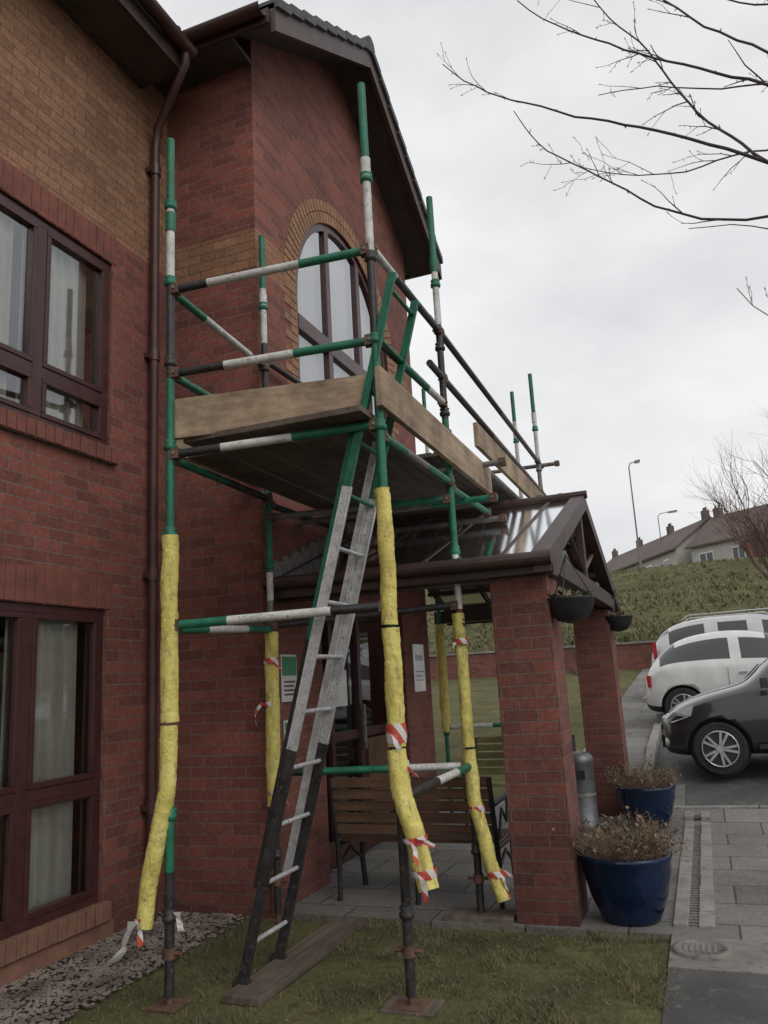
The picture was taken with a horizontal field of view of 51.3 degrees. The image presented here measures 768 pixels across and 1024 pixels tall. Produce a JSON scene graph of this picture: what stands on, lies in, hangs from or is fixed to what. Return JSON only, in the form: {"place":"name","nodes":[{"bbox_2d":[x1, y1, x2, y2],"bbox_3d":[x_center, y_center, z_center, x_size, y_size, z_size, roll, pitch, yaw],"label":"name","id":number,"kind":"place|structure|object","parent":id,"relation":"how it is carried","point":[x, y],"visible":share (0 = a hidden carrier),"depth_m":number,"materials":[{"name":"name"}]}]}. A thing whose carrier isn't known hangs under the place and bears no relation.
{"place":"outdoors","nodes":[
{"label":"outdoors","id":0,"kind":"place"},
{"bbox_2d":[31,558,767,1023],"bbox_3d":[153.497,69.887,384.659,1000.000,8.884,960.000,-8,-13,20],"label":"ground","id":1,"kind":"structure","parent":0,"point":[485,710],"depth_m":4.27,"materials":[{"name":"green plant"}]},
{"bbox_2d":[0,910,249,1023],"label":"gravel","id":2,"kind":"structure","parent":1,"relation":"on","point":[66,986],"depth_m":4.38,"materials":[{"name":"grey gravel"}]},
{"bbox_2d":[0,0,438,941],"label":"walls","id":3,"kind":"structure","parent":1,"relation":"on","point":[266,140],"depth_m":5.91,"materials":[{"name":"red brick"}]},
{"bbox_2d":[0,617,88,911],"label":"window blind","id":4,"kind":"object","parent":3,"relation":"attached to","point":[51,844],"depth_m":4.98,"materials":[{"name":"beige fabric"}]},
{"bbox_2d":[0,209,96,430],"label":"window blind","id":5,"kind":"object","parent":3,"relation":"attached to","point":[66,340],"depth_m":5.53,"materials":[{"name":"white fabric"}]},
{"bbox_2d":[0,601,102,940],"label":"window frame","id":6,"kind":"object","parent":3,"relation":"attached to","point":[22,794],"visible":1,"depth_m":4.70,"materials":[{"name":"brown wood"}]},
{"bbox_2d":[0,192,109,444],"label":"window frame","id":7,"kind":"object","parent":3,"relation":"attached to","point":[34,370],"visible":0.98,"depth_m":5.24,"materials":[{"name":"brown wood"}]},
{"bbox_2d":[0,918,113,987],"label":"plinth","id":8,"kind":"structure","parent":3,"relation":"attached to","point":[22,967],"depth_m":4.60,"materials":[{"name":"brick"}]},
{"bbox_2d":[54,0,265,88],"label":"eaves and gutters","id":9,"kind":"object","parent":3,"relation":"attached to","point":[141,44],"visible":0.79,"depth_m":6.11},
{"bbox_2d":[140,51,189,920],"bbox_3d":[-1.576,-0.476,5.864,0.563,6.480,0.114,-13,-15,39],"label":"downpipe","id":10,"kind":"object","parent":3,"relation":"attached to","point":[152,354],"visible":0.84,"depth_m":5.98,"materials":[{"name":"brown plastic"}]},
{"bbox_2d":[0,156,398,967],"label":"brick trim","id":11,"kind":"structure","parent":3,"relation":"attached to","point":[78,226],"depth_m":5.19,"materials":[{"name":"brown brick"}]},
{"bbox_2d":[283,720,287,737],"bbox_3d":[-0.680,1.597,5.831,0.010,0.160,0.200,-8,-13,20],"label":"notice sign","id":12,"kind":"object","parent":3,"relation":"attached to","point":[285,722],"visible":0.16,"depth_m":5.75,"materials":[{"name":"white plastic"}]},
{"bbox_2d":[280,654,296,701],"bbox_3d":[-0.701,1.226,5.910,0.010,0.340,0.240,-8,-13,20],"label":"notice sign","id":13,"kind":"object","parent":3,"relation":"attached to","point":[288,664],"visible":0.85,"depth_m":5.89,"materials":[{"name":"white plastic"}]},
{"bbox_2d":[153,7,441,279],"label":"bargeboards","id":14,"kind":"object","parent":3,"relation":"attached to","point":[223,52],"visible":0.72,"depth_m":8.55,"materials":[{"name":"brown wood"}]},
{"bbox_2d":[10,0,442,334],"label":"bay roof","id":15,"kind":"structure","parent":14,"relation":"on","point":[315,21],"depth_m":9.06,"materials":[{"name":"tile"}]},
{"bbox_2d":[297,233,374,414],"bbox_3d":[-0.737,-1.589,8.032,0.575,2.900,3.000,-8,-13,20],"label":"arch window curtain","id":16,"kind":"object","parent":3,"relation":"attached to","point":[309,308],"visible":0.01,"depth_m":7.90,"materials":[{"name":"white fabric"}]},
{"bbox_2d":[296,224,386,422],"bbox_3d":[-0.396,-1.600,7.898,0.066,2.430,2.200,-8,-13,20],"label":"arch window frame","id":17,"kind":"object","parent":3,"relation":"in","point":[308,331],"visible":0.39,"depth_m":7.70,"materials":[{"name":"wood"}]},
{"bbox_2d":[321,615,396,869],"bbox_3d":[-0.274,1.979,7.308,0.110,2.180,1.950,-8,-13,20],"label":"entrance door","id":18,"kind":"structure","parent":3,"relation":"attached to","point":[371,751],"depth_m":7.45,"materials":[{"name":"metal"}]},
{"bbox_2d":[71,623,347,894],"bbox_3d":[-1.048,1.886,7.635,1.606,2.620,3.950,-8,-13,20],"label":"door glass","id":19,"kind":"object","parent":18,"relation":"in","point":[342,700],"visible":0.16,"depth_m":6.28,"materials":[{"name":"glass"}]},
{"bbox_2d":[412,644,425,691],"bbox_3d":[0.379,1.680,8.629,0.010,0.500,0.360,-8,-13,20],"label":"notice sign","id":20,"kind":"object","parent":3,"relation":"attached to","point":[418,667],"visible":1,"depth_m":8.61,"materials":[{"name":"white plastic"}]},
{"bbox_2d":[222,917,365,1006],"bbox_3d":[-0.453,2.484,4.479,0.210,0.040,1.320,-8,-13,20],"label":"timber plank","id":21,"kind":"object","parent":1,"relation":"on","point":[271,979],"visible":0.98,"depth_m":4.30,"materials":[{"name":"brown wood"}]},
{"bbox_2d":[232,272,418,987],"bbox_3d":[-0.277,0.580,4.430,1.106,3.725,0.420,-8,-13,20],"label":"ladder","id":22,"kind":"object","parent":1,"relation":"on","point":[275,823],"visible":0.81,"depth_m":4.41,"materials":[{"name":"silver metal"}]},
{"bbox_2d":[105,82,572,1018],"bbox_3d":[0.432,0.389,6.941,1.774,5.080,6.245,-8,-13,20],"label":"scaffolding","id":23,"kind":"object","parent":1,"relation":"on","point":[289,440],"visible":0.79,"depth_m":4.63,"materials":[{"name":"green metal"}]},
{"bbox_2d":[261,490,630,926],"bbox_3d":[0.952,1.448,7.295,2.070,3.181,4.540,-8,-13,20],"label":"entrance porch","id":24,"kind":"object","parent":1,"relation":"on","point":[505,575],"visible":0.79,"depth_m":5.30,"materials":[{"name":"brick"}]},
{"bbox_2d":[543,554,595,622],"bbox_3d":[1.209,0.501,5.232,0.336,0.452,0.357,-8,-13,20],"label":"hanging basket","id":25,"kind":"object","parent":24,"relation":"hanging from","point":[574,606],"visible":0.98,"depth_m":5.09,"materials":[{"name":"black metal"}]},
{"bbox_2d":[605,590,634,631],"bbox_3d":[2.499,1.057,8.588,0.386,0.452,0.331,-8,-13,20],"label":"hanging basket","id":26,"kind":"object","parent":24,"relation":"hanging from","point":[619,621],"visible":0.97,"depth_m":8.46,"materials":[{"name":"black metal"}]},
{"bbox_2d":[281,784,684,941],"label":"porch paving","id":27,"kind":"structure","parent":1,"relation":"on","point":[380,892],"depth_m":5.70,"materials":[{"name":"grey concrete"}]},
{"bbox_2d":[327,776,513,908],"bbox_3d":[0.278,2.283,5.670,1.204,0.840,0.600,-8,-13,20],"label":"park bench","id":28,"kind":"object","parent":27,"relation":"on","point":[362,832],"visible":0.82,"depth_m":5.54,"materials":[{"name":"brown wood"}]},
{"bbox_2d":[462,734,575,824],"bbox_3d":[1.415,2.764,8.244,1.104,0.840,0.614,-8,-13,20],"label":"park bench","id":29,"kind":"object","parent":27,"relation":"on","point":[489,755],"visible":0.18,"depth_m":8.64,"materials":[{"name":"brown wood"}]},
{"bbox_2d":[573,751,599,830],"bbox_3d":[1.917,2.688,7.746,0.274,0.720,0.274,-8,-13,20],"label":"bollard","id":30,"kind":"object","parent":27,"relation":"on","point":[585,783],"visible":0.56,"depth_m":7.64,"materials":[{"name":"metal"}]},
{"bbox_2d":[552,806,687,926],"bbox_3d":[1.454,2.159,4.911,0.823,0.633,0.876,-8,-13,20],"label":"flower pot","id":31,"kind":"object","parent":27,"relation":"on","point":[628,880],"visible":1,"depth_m":4.73,"materials":[{"name":"blue ceramic"}]},
{"bbox_2d":[601,755,683,827],"bbox_3d":[2.516,2.682,7.723,0.770,0.648,0.753,-8,-13,20],"label":"flower pot","id":32,"kind":"object","parent":27,"relation":"on","point":[642,793],"visible":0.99,"depth_m":7.54,"materials":[{"name":"blue ceramic"}]},
{"bbox_2d":[429,640,656,679],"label":"retaining wall","id":33,"kind":"structure","parent":1,"relation":"on","point":[483,664],"depth_m":25.46,"materials":[{"name":"brick"}]},
{"bbox_2d":[425,556,767,654],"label":"rough grass","id":34,"kind":"structure","parent":1,"relation":"on","point":[640,634],"depth_m":34.69,"materials":[{"name":"green plant"}]},
{"bbox_2d":[681,400,767,579],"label":"bare tree","id":35,"kind":"object","parent":34,"relation":"on","point":[761,541],"visible":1,"depth_m":21.36,"materials":[{"name":"brown plant"}]},
{"bbox_2d":[563,628,631,675],"bbox_3d":[3.758,2.803,15.222,2.140,2.109,3.042,-8,-13,20],"label":"sapling","id":36,"kind":"object","parent":1,"relation":"on","point":[572,671],"visible":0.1,"depth_m":14.85,"materials":[{"name":"green plant"}]},
{"bbox_2d":[628,459,641,568],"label":"street lamp","id":37,"kind":"object","parent":1,"relation":"on","point":[639,554],"visible":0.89,"depth_m":58.19,"materials":[{"name":"metal"}]},
{"bbox_2d":[620,519,708,570],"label":"walls","id":38,"kind":"structure","parent":1,"relation":"on","point":[679,554],"depth_m":78.19,"materials":[{"name":"beige paint"}]},
{"bbox_2d":[646,559,669,567],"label":"windows and doors","id":39,"kind":"structure","parent":38,"relation":"attached to","point":[667,562],"depth_m":79.78,"materials":[{"name":"white"}]},
{"bbox_2d":[607,507,711,571],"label":"roof","id":40,"kind":"structure","parent":38,"relation":"on","point":[672,539],"depth_m":86.16,"materials":[{"name":"tile"}]},
{"bbox_2d":[657,510,676,544],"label":"street lamp","id":41,"kind":"object","parent":1,"relation":"on","point":[674,511],"visible":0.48,"depth_m":84.09,"materials":[{"name":"metal"}]},
{"bbox_2d":[642,712,767,808],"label":"kerb","id":42,"kind":"structure","parent":1,"relation":"on","point":[653,743],"depth_m":10.32,"materials":[{"name":"concrete"}]},
{"bbox_2d":[654,731,767,808],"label":"car park","id":43,"kind":"structure","parent":1,"relation":"on","point":[748,785],"depth_m":8.88,"materials":[{"name":"grey asphalt"}]},
{"bbox_2d":[643,630,767,714],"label":"parked car","id":44,"kind":"object","parent":43,"relation":"on","point":[681,670],"visible":0.79,"depth_m":12.55,"materials":[{"name":"white metal"}]},
{"bbox_2d":[651,608,767,665],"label":"parked car","id":45,"kind":"object","parent":43,"relation":"on","point":[751,621],"visible":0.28,"depth_m":15.90,"materials":[{"name":"white metal"}]},
{"bbox_2d":[660,658,767,776],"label":"parked car","id":46,"kind":"object","parent":43,"relation":"on","point":[721,731],"visible":1,"depth_m":8.87,"materials":[{"name":"black metal"}]},
{"bbox_2d":[662,969,767,1023],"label":"asphalt apron","id":47,"kind":"object","parent":1,"relation":"on","point":[722,998],"visible":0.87,"depth_m":3.65,"materials":[{"name":"grey asphalt"}]},
{"bbox_2d":[668,936,767,975],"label":"concrete apron","id":48,"kind":"object","parent":1,"relation":"on","point":[748,957],"visible":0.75,"depth_m":4.09,"materials":[{"name":"grey concrete"}]},
{"bbox_2d":[672,939,732,960],"bbox_3d":[1.687,2.329,4.243,0.310,0.040,0.310,-8,-13,20],"label":"manhole cover","id":49,"kind":"object","parent":48,"relation":"on","point":[704,949],"visible":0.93,"depth_m":4.22,"materials":[{"name":"metal"}]},
{"bbox_2d":[691,532,767,562],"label":"walls","id":50,"kind":"structure","parent":1,"relation":"on","point":[720,550],"depth_m":72.48,"materials":[{"name":"beige paint"}]},
{"bbox_2d":[699,545,745,561],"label":"windows and doors","id":51,"kind":"structure","parent":50,"relation":"attached to","point":[738,552],"depth_m":71.06,"materials":[{"name":"white"}]},
{"bbox_2d":[684,503,767,549],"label":"roof","id":52,"kind":"structure","parent":50,"relation":"on","point":[704,535],"depth_m":74.14,"materials":[{"name":"tile"}]},
{"bbox_2d":[742,535,767,557],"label":"garage block","id":53,"kind":"structure","parent":1,"relation":"on","point":[753,555],"depth_m":58.59,"materials":[{"name":"red brick"}]},
{"bbox_2d":[157,0,767,562],"label":"sky","id":54,"kind":"structure","parent":0,"point":[634,332],"materials":[{"name":"white"}]},
{"bbox_2d":[437,0,767,315],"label":"bare tree","id":55,"kind":"object","parent":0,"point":[756,157],"visible":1,"depth_m":5.31,"materials":[{"name":"brown plant"}]},
{"bbox_2d":[583,668,657,775],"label":"path","id":56,"kind":"structure","parent":0,"point":[639,715],"depth_m":13.73,"materials":[{"name":"grey concrete"}]},
{"bbox_2d":[672,809,767,940],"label":"paved path","id":57,"kind":"structure","parent":0,"point":[739,838],"depth_m":5.69,"materials":[{"name":"grey concrete"}]},
{"bbox_2d":[673,811,714,928],"bbox_3d":[2.448,2.707,6.272,0.233,0.113,3.600,-8,-13,20],"label":"drain channel","id":58,"kind":"object","parent":57,"relation":"on","point":[688,873],"visible":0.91,"depth_m":5.66,"materials":[{"name":"concrete"}]}
]}

